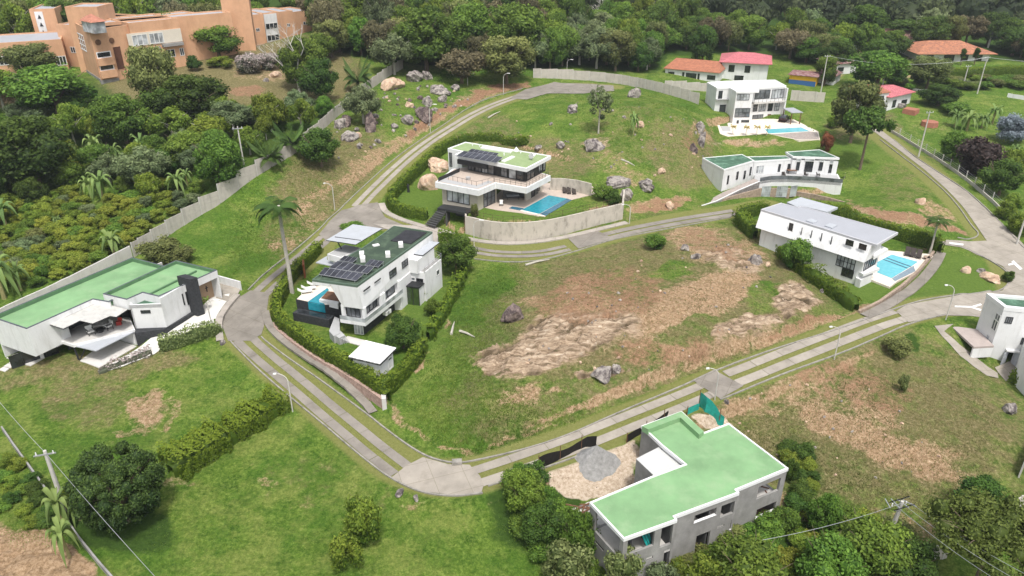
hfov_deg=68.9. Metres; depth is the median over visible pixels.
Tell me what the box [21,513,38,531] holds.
round bush
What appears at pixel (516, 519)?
round bush
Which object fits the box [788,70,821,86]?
painted shed
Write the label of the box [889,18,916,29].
umbrella tree
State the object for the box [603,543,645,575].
pale bush
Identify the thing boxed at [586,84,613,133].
slender tree
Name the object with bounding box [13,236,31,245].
round bush
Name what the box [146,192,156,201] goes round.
coffee bush
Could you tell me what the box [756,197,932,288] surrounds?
white house
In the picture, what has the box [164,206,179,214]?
coffee bush
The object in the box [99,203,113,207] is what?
coffee bush
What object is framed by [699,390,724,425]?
shade net
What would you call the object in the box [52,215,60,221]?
banana plant
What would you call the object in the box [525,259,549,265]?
fallen log
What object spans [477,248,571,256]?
road strip
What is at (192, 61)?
round bush
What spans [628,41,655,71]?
dense tree
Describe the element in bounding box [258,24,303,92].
bare tree
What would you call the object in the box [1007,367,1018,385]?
hedge
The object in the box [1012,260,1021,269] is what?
road marking
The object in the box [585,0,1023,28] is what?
wood
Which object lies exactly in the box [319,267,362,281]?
solar array
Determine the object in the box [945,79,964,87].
round bush
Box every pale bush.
[540,537,595,575]
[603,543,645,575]
[897,373,910,391]
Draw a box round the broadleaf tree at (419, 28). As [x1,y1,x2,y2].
[387,8,464,70]
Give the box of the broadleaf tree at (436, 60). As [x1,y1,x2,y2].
[424,37,462,62]
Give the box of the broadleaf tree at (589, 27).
[581,19,601,60]
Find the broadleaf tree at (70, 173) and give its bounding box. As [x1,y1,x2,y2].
[50,160,86,185]
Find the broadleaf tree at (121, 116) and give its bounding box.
[83,93,151,143]
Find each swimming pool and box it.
[308,288,328,304]
[520,195,570,216]
[765,127,807,132]
[876,255,916,280]
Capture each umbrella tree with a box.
[842,104,897,169]
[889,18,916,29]
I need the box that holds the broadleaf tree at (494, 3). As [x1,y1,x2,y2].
[481,0,501,9]
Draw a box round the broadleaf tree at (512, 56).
[478,35,538,83]
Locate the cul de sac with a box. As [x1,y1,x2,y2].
[223,290,268,340]
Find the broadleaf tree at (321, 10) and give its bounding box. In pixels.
[307,0,344,31]
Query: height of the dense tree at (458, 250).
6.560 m
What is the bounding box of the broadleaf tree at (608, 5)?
[597,0,618,14]
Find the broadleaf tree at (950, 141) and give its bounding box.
[938,130,968,159]
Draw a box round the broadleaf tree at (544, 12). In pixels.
[538,7,549,19]
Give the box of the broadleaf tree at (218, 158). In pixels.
[192,134,246,182]
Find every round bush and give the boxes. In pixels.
[0,191,17,202]
[0,223,17,235]
[0,452,16,468]
[0,469,14,483]
[0,483,14,494]
[0,500,12,511]
[1,490,21,505]
[2,241,17,248]
[2,474,19,489]
[4,256,21,266]
[4,275,16,285]
[5,456,27,472]
[11,231,27,240]
[12,226,32,233]
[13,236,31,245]
[13,240,39,251]
[13,248,37,259]
[13,503,33,516]
[15,217,35,228]
[15,482,27,494]
[17,471,41,483]
[18,202,35,213]
[20,209,41,218]
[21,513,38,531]
[23,227,45,237]
[23,253,42,261]
[24,477,51,496]
[25,275,46,286]
[25,489,47,507]
[31,234,47,243]
[32,264,48,277]
[35,254,57,266]
[35,510,55,528]
[38,502,59,515]
[39,211,56,220]
[42,221,62,236]
[45,235,58,247]
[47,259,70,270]
[48,191,58,199]
[52,185,65,195]
[52,239,71,249]
[54,195,68,201]
[58,201,82,210]
[58,235,73,240]
[63,209,83,218]
[65,225,83,235]
[77,203,95,212]
[77,226,98,235]
[83,234,97,246]
[87,209,96,214]
[87,249,108,262]
[95,232,119,245]
[105,222,123,232]
[105,241,119,249]
[107,216,122,223]
[113,175,130,184]
[114,182,130,192]
[118,189,143,197]
[124,208,141,217]
[132,213,150,222]
[134,234,184,264]
[137,195,151,207]
[139,205,157,213]
[153,199,172,208]
[162,179,184,189]
[167,244,195,262]
[171,198,188,208]
[172,189,184,199]
[185,193,200,203]
[186,55,202,68]
[187,181,205,193]
[206,55,233,66]
[328,527,364,572]
[339,220,365,229]
[342,492,383,547]
[383,329,400,350]
[423,297,441,314]
[470,202,478,216]
[500,468,520,491]
[508,511,525,539]
[511,462,524,469]
[520,459,550,484]
[527,540,552,562]
[541,484,559,501]
[542,509,562,530]
[553,497,573,517]
[558,511,568,535]
[584,558,607,575]
[592,184,613,199]
[605,189,621,203]
[642,233,666,249]
[645,561,679,575]
[665,554,694,575]
[681,542,710,562]
[695,539,720,559]
[715,524,746,544]
[738,520,779,553]
[754,509,785,539]
[771,505,801,533]
[771,555,794,575]
[776,438,801,453]
[777,448,802,463]
[779,237,813,267]
[782,461,806,479]
[784,492,808,511]
[786,458,799,481]
[787,526,808,548]
[788,477,817,501]
[789,442,816,460]
[795,456,817,471]
[796,542,808,557]
[798,469,821,481]
[798,475,820,491]
[799,510,824,519]
[826,115,836,127]
[838,502,859,522]
[878,513,921,539]
[883,335,915,357]
[890,79,908,84]
[904,83,915,89]
[913,79,925,82]
[938,78,950,84]
[940,101,973,113]
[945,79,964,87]
[951,75,963,78]
[957,82,980,89]
[958,78,969,82]
[969,75,984,81]
[971,73,992,80]
[977,81,995,89]
[986,77,1006,81]
[990,78,1006,86]
[991,75,1008,80]
[993,199,1017,219]
[1001,271,1014,281]
[1002,74,1015,78]
[1003,192,1023,210]
[1005,80,1023,88]
[1006,211,1023,236]
[1012,74,1023,80]
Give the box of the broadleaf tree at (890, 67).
[846,49,910,83]
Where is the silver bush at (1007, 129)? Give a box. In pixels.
[995,112,1023,141]
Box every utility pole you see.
[33,450,66,511]
[233,126,244,167]
[820,55,829,91]
[885,496,916,523]
[918,111,933,156]
[976,56,987,93]
[1016,220,1023,243]
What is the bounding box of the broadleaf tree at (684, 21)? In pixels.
[674,17,693,32]
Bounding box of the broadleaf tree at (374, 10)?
[360,0,395,25]
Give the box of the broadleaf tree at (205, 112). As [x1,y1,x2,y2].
[194,110,208,122]
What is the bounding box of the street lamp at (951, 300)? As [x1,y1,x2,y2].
[945,284,954,319]
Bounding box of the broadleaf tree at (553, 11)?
[546,9,565,20]
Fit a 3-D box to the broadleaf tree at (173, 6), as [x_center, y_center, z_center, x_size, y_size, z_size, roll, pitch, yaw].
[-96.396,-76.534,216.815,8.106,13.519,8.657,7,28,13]
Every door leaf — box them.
[1000,352,1008,364]
[1011,353,1019,365]
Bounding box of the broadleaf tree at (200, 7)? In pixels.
[186,2,221,11]
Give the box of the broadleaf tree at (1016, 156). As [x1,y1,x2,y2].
[1003,148,1023,170]
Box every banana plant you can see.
[0,198,17,224]
[0,253,23,299]
[3,261,30,292]
[40,487,71,531]
[45,516,86,567]
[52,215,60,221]
[65,500,82,527]
[77,176,98,200]
[82,134,103,145]
[85,170,114,203]
[98,229,126,253]
[109,143,120,156]
[129,132,146,144]
[165,169,188,194]
[179,168,192,186]
[629,111,639,134]
[946,109,966,129]
[959,110,979,131]
[973,113,993,130]
[988,103,1003,123]
[1010,144,1023,150]
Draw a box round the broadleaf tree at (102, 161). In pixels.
[84,152,121,183]
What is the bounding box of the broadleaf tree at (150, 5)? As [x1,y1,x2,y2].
[133,0,156,12]
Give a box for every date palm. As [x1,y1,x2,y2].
[246,133,283,167]
[271,121,303,147]
[343,53,371,89]
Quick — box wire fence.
[891,129,1012,219]
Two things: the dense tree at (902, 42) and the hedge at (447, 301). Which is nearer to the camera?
the hedge at (447, 301)
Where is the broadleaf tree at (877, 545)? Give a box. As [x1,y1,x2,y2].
[831,509,917,575]
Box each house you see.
[0,257,221,368]
[293,224,442,345]
[425,142,602,226]
[573,411,788,575]
[663,58,725,81]
[701,149,844,205]
[705,80,819,141]
[719,52,771,80]
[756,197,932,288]
[816,55,855,73]
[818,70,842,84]
[856,84,890,107]
[879,85,914,110]
[901,40,997,60]
[953,293,1023,394]
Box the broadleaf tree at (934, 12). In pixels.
[911,7,955,29]
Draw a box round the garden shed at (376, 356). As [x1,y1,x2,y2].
[348,340,396,375]
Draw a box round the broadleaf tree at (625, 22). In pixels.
[617,17,644,36]
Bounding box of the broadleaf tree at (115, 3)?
[108,0,124,12]
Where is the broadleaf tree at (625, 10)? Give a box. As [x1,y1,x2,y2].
[610,0,635,19]
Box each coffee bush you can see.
[0,234,10,242]
[2,200,18,213]
[3,246,22,259]
[4,210,13,220]
[7,213,26,223]
[16,199,26,208]
[17,258,36,267]
[18,263,45,273]
[19,271,34,283]
[29,242,47,254]
[30,201,47,210]
[32,195,53,205]
[33,215,52,227]
[40,203,53,212]
[41,245,57,255]
[48,251,67,260]
[48,267,69,279]
[51,198,67,208]
[52,208,66,217]
[52,227,71,240]
[55,215,77,227]
[58,241,79,252]
[63,183,83,195]
[65,251,88,262]
[68,191,79,200]
[68,253,93,272]
[70,195,91,204]
[70,233,87,243]
[76,213,89,222]
[77,241,92,253]
[78,217,94,227]
[90,244,111,254]
[92,214,108,226]
[94,206,117,218]
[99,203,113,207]
[99,219,111,229]
[101,193,114,203]
[111,194,127,207]
[115,229,129,241]
[117,209,128,216]
[117,215,134,229]
[119,198,136,210]
[120,235,134,245]
[125,227,144,238]
[128,203,144,213]
[130,218,153,232]
[134,195,144,203]
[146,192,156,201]
[150,208,164,222]
[155,190,172,200]
[160,177,170,187]
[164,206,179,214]
[772,544,800,568]
[803,528,826,538]
[855,507,885,521]
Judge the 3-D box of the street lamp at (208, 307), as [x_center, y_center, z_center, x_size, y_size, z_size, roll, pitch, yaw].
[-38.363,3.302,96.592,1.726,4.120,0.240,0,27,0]
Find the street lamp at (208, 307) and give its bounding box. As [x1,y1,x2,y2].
[207,299,219,322]
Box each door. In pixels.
[354,325,363,334]
[388,355,392,369]
[718,91,722,98]
[719,105,725,111]
[755,165,763,173]
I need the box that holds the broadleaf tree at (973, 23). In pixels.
[952,15,990,42]
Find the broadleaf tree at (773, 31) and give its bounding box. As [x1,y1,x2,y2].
[764,21,790,49]
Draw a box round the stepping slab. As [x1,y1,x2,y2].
[0,367,8,371]
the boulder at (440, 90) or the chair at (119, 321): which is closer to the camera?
the chair at (119, 321)
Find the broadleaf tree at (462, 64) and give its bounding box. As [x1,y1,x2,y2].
[435,47,487,83]
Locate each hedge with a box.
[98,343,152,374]
[155,382,290,481]
[157,320,222,352]
[269,240,392,401]
[373,337,428,396]
[385,136,455,220]
[421,262,472,341]
[437,228,470,243]
[451,129,529,145]
[731,206,760,238]
[735,199,770,217]
[775,244,861,311]
[796,196,932,248]
[926,231,945,253]
[950,64,1023,77]
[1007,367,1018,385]
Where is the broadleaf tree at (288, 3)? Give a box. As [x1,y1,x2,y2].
[280,0,297,7]
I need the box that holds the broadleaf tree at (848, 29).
[829,21,857,41]
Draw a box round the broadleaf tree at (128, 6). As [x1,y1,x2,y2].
[116,0,147,13]
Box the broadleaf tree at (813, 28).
[794,19,828,36]
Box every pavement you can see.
[215,294,239,340]
[261,310,376,413]
[378,203,628,244]
[860,251,945,318]
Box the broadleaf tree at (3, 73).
[0,69,19,107]
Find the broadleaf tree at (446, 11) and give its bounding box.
[441,0,469,17]
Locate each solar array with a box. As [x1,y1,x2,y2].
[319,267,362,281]
[329,261,373,273]
[339,256,356,262]
[365,259,383,266]
[457,151,502,163]
[469,149,498,155]
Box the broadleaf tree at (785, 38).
[774,28,809,58]
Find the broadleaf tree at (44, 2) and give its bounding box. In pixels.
[34,0,48,6]
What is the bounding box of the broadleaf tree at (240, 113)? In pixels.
[206,100,256,131]
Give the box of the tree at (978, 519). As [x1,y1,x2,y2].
[922,486,1023,575]
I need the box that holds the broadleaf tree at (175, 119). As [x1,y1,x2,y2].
[142,105,193,133]
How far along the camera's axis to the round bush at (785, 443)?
79.97 m
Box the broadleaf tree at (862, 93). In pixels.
[831,79,887,142]
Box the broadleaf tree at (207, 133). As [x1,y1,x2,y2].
[201,128,228,138]
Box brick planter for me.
[902,107,919,115]
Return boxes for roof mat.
[391,230,426,243]
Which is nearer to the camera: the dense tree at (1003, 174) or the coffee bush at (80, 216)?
the coffee bush at (80, 216)
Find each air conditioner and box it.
[360,255,365,262]
[383,308,390,315]
[385,251,390,257]
[398,241,402,247]
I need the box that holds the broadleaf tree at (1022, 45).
[1018,38,1023,57]
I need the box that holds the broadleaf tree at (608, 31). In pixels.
[590,28,622,64]
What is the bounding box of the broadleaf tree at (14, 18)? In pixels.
[0,1,34,33]
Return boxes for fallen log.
[459,330,473,336]
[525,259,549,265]
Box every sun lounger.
[297,288,311,294]
[301,285,315,289]
[904,246,911,255]
[910,247,916,257]
[916,249,922,259]
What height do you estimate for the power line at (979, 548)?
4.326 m
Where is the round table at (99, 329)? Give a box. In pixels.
[95,327,103,332]
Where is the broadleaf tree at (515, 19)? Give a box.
[487,1,547,48]
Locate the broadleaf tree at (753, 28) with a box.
[737,14,768,49]
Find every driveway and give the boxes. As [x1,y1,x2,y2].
[110,293,229,369]
[216,283,239,300]
[376,224,454,241]
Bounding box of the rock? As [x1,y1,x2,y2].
[391,123,397,128]
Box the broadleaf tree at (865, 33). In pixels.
[851,21,885,52]
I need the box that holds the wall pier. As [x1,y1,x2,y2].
[381,394,386,409]
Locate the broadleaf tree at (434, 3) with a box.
[428,0,450,9]
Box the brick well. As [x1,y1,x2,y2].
[921,119,938,127]
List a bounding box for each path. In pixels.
[935,324,997,377]
[995,360,1014,380]
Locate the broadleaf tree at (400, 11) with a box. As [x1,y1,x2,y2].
[383,4,414,25]
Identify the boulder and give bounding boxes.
[268,71,281,76]
[334,118,345,128]
[341,130,358,141]
[342,115,350,127]
[364,112,376,132]
[381,77,404,90]
[395,488,403,497]
[401,115,413,124]
[405,102,413,107]
[406,70,423,81]
[413,494,417,501]
[415,106,432,123]
[417,174,438,189]
[422,71,432,79]
[422,96,432,106]
[428,157,448,172]
[430,85,450,95]
[437,94,446,102]
[451,84,459,90]
[500,303,523,322]
[534,145,541,150]
[556,141,564,148]
[567,103,577,113]
[584,138,604,151]
[590,366,611,383]
[606,176,630,188]
[612,364,620,373]
[620,188,632,200]
[627,87,640,97]
[636,121,643,127]
[638,178,654,191]
[658,167,665,173]
[665,201,674,209]
[681,244,688,250]
[690,143,697,153]
[690,253,700,258]
[695,121,704,133]
[698,131,705,147]
[748,254,762,265]
[896,103,906,107]
[915,198,925,204]
[960,266,970,273]
[976,268,985,272]
[979,271,1000,283]
[1002,403,1016,414]
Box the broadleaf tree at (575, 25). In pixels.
[563,21,583,59]
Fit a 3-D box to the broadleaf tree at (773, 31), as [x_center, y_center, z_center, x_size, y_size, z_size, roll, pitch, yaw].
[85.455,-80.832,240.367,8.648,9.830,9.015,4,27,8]
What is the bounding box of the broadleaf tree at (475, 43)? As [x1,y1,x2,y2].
[462,31,490,54]
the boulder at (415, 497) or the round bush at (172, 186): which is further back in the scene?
the round bush at (172, 186)
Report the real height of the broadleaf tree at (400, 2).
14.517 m
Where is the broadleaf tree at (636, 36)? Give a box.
[620,24,642,65]
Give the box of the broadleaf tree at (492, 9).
[489,6,498,13]
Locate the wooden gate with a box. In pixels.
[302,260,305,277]
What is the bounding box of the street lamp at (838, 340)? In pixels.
[829,326,840,359]
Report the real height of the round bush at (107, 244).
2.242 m
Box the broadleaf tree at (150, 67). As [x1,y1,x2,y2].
[121,44,176,114]
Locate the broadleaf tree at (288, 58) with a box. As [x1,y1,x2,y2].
[275,35,328,90]
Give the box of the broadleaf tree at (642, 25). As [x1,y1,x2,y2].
[638,18,648,35]
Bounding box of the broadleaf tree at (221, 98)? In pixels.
[214,95,237,111]
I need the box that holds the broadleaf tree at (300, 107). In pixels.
[284,98,317,125]
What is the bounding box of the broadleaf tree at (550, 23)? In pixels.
[545,18,566,28]
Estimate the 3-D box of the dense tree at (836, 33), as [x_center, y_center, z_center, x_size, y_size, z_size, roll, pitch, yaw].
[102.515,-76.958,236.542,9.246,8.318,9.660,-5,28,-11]
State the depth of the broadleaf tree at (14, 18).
193.11 m
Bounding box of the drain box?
[452,458,461,465]
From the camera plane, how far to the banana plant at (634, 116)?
154.14 m
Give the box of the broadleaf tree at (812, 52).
[794,36,824,62]
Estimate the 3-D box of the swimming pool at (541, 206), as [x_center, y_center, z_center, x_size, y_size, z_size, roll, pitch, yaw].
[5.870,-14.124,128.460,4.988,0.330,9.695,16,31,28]
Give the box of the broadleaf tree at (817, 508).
[805,493,844,532]
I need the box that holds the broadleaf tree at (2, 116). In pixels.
[0,113,11,120]
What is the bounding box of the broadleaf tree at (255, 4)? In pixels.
[251,1,263,8]
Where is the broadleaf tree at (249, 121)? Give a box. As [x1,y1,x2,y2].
[242,105,255,123]
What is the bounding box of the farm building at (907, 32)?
[884,28,915,41]
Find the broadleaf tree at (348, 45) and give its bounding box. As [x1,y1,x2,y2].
[332,26,352,51]
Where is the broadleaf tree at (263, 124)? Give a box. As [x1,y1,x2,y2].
[253,114,273,139]
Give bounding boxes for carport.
[783,108,802,123]
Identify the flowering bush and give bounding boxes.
[233,51,261,72]
[256,52,279,69]
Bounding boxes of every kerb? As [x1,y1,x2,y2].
[230,340,482,496]
[247,88,522,290]
[261,243,1009,462]
[475,250,578,262]
[488,455,576,486]
[579,217,730,250]
[720,313,945,399]
[880,139,978,239]
[893,139,1023,247]
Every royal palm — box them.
[252,196,305,293]
[924,215,953,253]
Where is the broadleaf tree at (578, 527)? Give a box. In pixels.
[557,507,601,554]
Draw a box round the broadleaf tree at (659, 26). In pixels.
[645,21,669,44]
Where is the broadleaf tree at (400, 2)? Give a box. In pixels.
[378,0,409,7]
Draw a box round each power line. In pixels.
[0,403,42,449]
[47,455,153,574]
[763,503,900,539]
[898,507,989,575]
[906,506,1008,575]
[911,503,1022,572]
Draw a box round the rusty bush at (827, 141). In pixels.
[820,131,835,151]
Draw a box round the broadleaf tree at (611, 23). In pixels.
[602,16,621,29]
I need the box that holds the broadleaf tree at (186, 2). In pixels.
[180,0,199,4]
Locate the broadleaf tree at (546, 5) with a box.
[538,0,560,12]
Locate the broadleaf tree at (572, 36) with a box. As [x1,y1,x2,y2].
[551,25,581,65]
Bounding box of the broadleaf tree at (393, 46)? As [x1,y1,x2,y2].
[366,31,415,74]
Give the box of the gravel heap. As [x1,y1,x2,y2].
[575,445,620,481]
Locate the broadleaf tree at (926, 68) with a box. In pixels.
[906,55,955,88]
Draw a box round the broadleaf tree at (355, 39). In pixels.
[345,16,369,55]
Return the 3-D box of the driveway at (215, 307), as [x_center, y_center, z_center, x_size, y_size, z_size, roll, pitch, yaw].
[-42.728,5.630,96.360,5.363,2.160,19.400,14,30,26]
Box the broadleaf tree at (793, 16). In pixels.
[782,7,808,30]
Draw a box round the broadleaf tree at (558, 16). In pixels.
[547,11,568,23]
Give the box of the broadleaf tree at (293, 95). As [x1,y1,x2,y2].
[283,89,316,106]
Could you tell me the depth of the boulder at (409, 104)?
168.23 m
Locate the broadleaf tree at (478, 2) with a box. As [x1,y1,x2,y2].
[470,0,490,12]
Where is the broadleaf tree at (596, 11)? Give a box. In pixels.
[592,9,614,18]
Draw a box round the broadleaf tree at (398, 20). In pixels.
[387,16,409,23]
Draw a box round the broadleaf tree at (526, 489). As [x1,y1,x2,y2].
[502,466,546,511]
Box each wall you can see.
[0,246,132,312]
[0,426,112,575]
[130,122,318,256]
[218,275,241,289]
[273,322,381,408]
[318,59,402,129]
[465,190,624,240]
[533,68,699,103]
[550,178,591,195]
[665,80,706,90]
[790,90,825,101]
[858,250,934,313]
[934,545,947,559]
[1007,93,1023,99]
[1018,462,1023,477]
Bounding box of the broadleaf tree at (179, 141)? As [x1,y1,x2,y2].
[159,130,204,161]
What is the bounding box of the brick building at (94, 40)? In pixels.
[0,0,311,83]
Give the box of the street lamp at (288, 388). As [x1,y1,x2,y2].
[273,373,292,411]
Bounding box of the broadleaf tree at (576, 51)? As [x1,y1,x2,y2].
[567,34,596,64]
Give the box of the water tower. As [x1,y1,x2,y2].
[987,32,994,47]
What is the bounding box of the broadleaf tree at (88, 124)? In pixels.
[83,118,112,144]
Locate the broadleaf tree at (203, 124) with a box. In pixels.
[184,115,232,134]
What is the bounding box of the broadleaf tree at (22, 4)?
[0,0,29,12]
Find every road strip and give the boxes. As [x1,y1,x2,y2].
[233,341,397,475]
[251,337,409,467]
[253,236,322,291]
[265,240,329,294]
[352,96,511,205]
[362,99,514,203]
[472,383,703,472]
[474,245,565,253]
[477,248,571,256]
[481,391,714,485]
[603,209,734,234]
[603,212,736,241]
[723,309,897,376]
[735,316,906,384]
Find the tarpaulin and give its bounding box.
[642,533,650,545]
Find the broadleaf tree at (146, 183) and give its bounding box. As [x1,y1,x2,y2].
[133,171,161,193]
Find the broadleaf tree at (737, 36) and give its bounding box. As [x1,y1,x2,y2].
[718,19,744,51]
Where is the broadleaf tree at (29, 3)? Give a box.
[0,0,34,8]
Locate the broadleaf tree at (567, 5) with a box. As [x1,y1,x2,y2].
[557,0,575,16]
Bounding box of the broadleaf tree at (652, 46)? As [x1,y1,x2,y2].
[642,36,662,69]
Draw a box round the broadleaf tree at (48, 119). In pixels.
[44,116,76,136]
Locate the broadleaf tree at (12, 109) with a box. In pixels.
[1,100,36,117]
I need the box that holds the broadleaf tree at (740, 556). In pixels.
[710,528,792,575]
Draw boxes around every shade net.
[538,436,596,465]
[626,410,668,442]
[687,403,699,414]
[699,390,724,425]
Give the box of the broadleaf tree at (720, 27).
[699,15,732,43]
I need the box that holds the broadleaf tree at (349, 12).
[339,7,367,25]
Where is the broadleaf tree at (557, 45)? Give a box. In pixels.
[536,26,566,68]
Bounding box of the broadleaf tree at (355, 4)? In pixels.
[340,0,363,15]
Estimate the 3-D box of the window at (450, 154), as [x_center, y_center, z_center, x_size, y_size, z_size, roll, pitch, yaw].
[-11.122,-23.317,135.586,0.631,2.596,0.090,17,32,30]
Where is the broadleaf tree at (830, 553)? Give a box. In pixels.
[793,525,873,575]
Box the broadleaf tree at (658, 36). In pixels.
[642,29,665,66]
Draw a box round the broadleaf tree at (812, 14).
[806,8,822,19]
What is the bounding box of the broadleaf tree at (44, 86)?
[0,62,98,113]
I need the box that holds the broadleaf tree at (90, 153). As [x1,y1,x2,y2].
[75,142,116,169]
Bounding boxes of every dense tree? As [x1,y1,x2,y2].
[0,115,75,184]
[0,165,9,193]
[12,177,49,202]
[43,0,77,22]
[69,101,86,108]
[73,0,103,3]
[135,76,171,112]
[152,73,231,120]
[153,149,180,174]
[250,0,269,7]
[294,126,340,166]
[296,57,338,95]
[303,0,337,9]
[384,311,421,347]
[404,0,422,9]
[418,5,442,14]
[435,234,478,273]
[456,28,470,51]
[487,0,516,4]
[519,499,563,544]
[568,0,595,20]
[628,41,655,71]
[644,1,680,29]
[674,0,704,17]
[675,25,698,48]
[676,15,704,29]
[688,25,718,59]
[813,17,834,34]
[819,38,856,62]
[830,31,850,40]
[838,4,890,28]
[858,37,897,52]
[874,534,940,575]
[881,30,914,53]
[910,14,955,40]
[915,83,963,105]
[952,474,1006,506]
[976,11,1009,45]
[977,158,1023,195]
[991,15,1023,41]
[992,26,1023,55]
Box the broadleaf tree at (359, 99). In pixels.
[338,83,383,123]
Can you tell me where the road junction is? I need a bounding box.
[319,202,401,239]
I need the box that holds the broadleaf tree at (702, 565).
[681,550,722,575]
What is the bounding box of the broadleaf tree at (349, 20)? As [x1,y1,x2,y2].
[344,14,362,51]
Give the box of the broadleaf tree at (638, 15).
[628,9,660,23]
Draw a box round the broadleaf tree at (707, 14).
[701,7,713,20]
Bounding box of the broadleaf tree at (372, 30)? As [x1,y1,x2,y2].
[360,18,397,51]
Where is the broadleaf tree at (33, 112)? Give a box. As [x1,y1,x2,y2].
[16,109,48,119]
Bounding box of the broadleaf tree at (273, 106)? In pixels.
[251,91,287,131]
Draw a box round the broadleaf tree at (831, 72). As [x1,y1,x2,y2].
[815,54,839,85]
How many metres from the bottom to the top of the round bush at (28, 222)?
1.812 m
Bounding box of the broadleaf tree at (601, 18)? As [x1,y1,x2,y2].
[593,10,613,26]
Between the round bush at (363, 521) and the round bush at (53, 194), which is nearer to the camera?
the round bush at (363, 521)
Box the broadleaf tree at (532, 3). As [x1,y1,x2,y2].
[515,0,539,7]
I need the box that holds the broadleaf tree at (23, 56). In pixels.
[0,41,61,70]
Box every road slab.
[393,457,483,493]
[566,231,612,247]
[693,370,742,397]
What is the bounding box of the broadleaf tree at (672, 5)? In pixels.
[653,0,677,13]
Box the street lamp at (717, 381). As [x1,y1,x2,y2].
[706,367,718,399]
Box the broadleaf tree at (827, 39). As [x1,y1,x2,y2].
[816,33,840,49]
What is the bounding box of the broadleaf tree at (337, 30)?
[310,19,349,57]
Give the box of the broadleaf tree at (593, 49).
[577,26,618,68]
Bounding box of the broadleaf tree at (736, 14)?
[727,9,747,44]
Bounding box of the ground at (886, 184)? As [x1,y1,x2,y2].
[0,0,1023,575]
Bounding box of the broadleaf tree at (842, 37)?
[831,35,852,54]
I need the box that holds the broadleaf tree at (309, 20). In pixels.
[305,7,313,30]
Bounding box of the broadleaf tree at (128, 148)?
[123,140,154,156]
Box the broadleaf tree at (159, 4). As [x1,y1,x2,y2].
[154,0,182,12]
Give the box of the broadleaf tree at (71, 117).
[50,102,88,146]
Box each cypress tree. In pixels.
[960,48,966,64]
[973,47,980,64]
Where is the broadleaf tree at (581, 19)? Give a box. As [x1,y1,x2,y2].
[567,12,588,25]
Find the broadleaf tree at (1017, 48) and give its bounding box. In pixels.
[1010,38,1023,57]
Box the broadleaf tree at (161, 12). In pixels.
[148,10,173,14]
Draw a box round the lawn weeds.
[0,348,526,575]
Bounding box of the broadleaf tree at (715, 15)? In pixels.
[711,12,726,19]
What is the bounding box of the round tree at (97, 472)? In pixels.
[62,438,167,536]
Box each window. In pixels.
[0,56,12,65]
[8,347,58,368]
[56,56,67,65]
[67,311,130,349]
[68,322,83,329]
[70,47,75,52]
[77,32,86,51]
[131,34,148,45]
[140,310,150,313]
[149,32,163,43]
[168,49,175,56]
[179,48,184,55]
[265,22,277,29]
[267,34,279,40]
[346,307,359,317]
[366,299,377,313]
[385,285,394,298]
[389,267,396,278]
[402,258,407,268]
[447,190,469,204]
[449,152,451,166]
[483,189,494,207]
[488,165,493,174]
[501,167,506,177]
[509,169,515,178]
[516,170,523,180]
[527,168,534,180]
[686,73,696,78]
[707,75,714,79]
[728,65,734,71]
[734,75,743,80]
[734,108,750,116]
[737,94,749,99]
[744,66,750,72]
[752,114,762,118]
[753,104,757,111]
[754,90,770,98]
[759,104,765,110]
[767,103,772,110]
[771,89,783,97]
[774,103,779,110]
[788,223,793,230]
[804,161,813,171]
[818,162,823,170]
[835,254,855,270]
[841,267,853,278]
[845,239,853,246]
[858,243,866,250]
[863,258,876,270]
[944,55,954,60]
[991,318,997,331]
[994,312,1000,322]
[1004,317,1013,323]
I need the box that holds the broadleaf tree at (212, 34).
[189,25,243,56]
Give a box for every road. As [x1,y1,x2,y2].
[511,82,613,98]
[872,129,1023,321]
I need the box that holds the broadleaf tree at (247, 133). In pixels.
[232,125,264,154]
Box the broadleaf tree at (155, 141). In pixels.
[138,133,168,149]
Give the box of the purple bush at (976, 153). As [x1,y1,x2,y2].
[954,136,1008,176]
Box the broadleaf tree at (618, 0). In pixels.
[609,0,629,3]
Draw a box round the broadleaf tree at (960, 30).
[945,14,969,39]
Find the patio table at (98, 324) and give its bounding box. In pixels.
[87,321,108,328]
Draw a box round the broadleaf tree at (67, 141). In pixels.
[65,138,77,153]
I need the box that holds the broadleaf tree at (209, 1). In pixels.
[200,0,218,7]
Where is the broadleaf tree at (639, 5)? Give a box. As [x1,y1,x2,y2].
[630,0,654,13]
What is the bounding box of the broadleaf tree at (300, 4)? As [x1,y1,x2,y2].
[295,0,308,18]
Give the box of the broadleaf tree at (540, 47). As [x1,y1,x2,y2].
[530,32,550,68]
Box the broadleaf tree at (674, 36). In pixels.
[664,25,682,48]
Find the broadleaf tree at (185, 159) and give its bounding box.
[174,144,198,167]
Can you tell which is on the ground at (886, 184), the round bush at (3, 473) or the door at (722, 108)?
the round bush at (3, 473)
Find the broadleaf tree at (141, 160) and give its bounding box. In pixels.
[109,145,175,180]
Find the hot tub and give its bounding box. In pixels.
[509,206,523,209]
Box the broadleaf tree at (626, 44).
[598,29,638,70]
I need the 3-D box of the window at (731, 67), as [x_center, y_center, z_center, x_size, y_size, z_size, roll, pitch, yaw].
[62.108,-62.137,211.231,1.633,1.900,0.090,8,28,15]
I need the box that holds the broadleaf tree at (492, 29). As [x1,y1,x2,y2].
[483,24,499,38]
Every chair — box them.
[84,324,94,336]
[104,319,113,329]
[116,317,121,325]
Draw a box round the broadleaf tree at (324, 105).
[315,95,335,115]
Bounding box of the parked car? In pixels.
[778,114,788,121]
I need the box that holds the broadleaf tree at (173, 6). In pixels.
[162,0,188,11]
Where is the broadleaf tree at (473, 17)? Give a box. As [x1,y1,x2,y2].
[448,0,493,49]
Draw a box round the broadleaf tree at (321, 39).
[306,32,337,56]

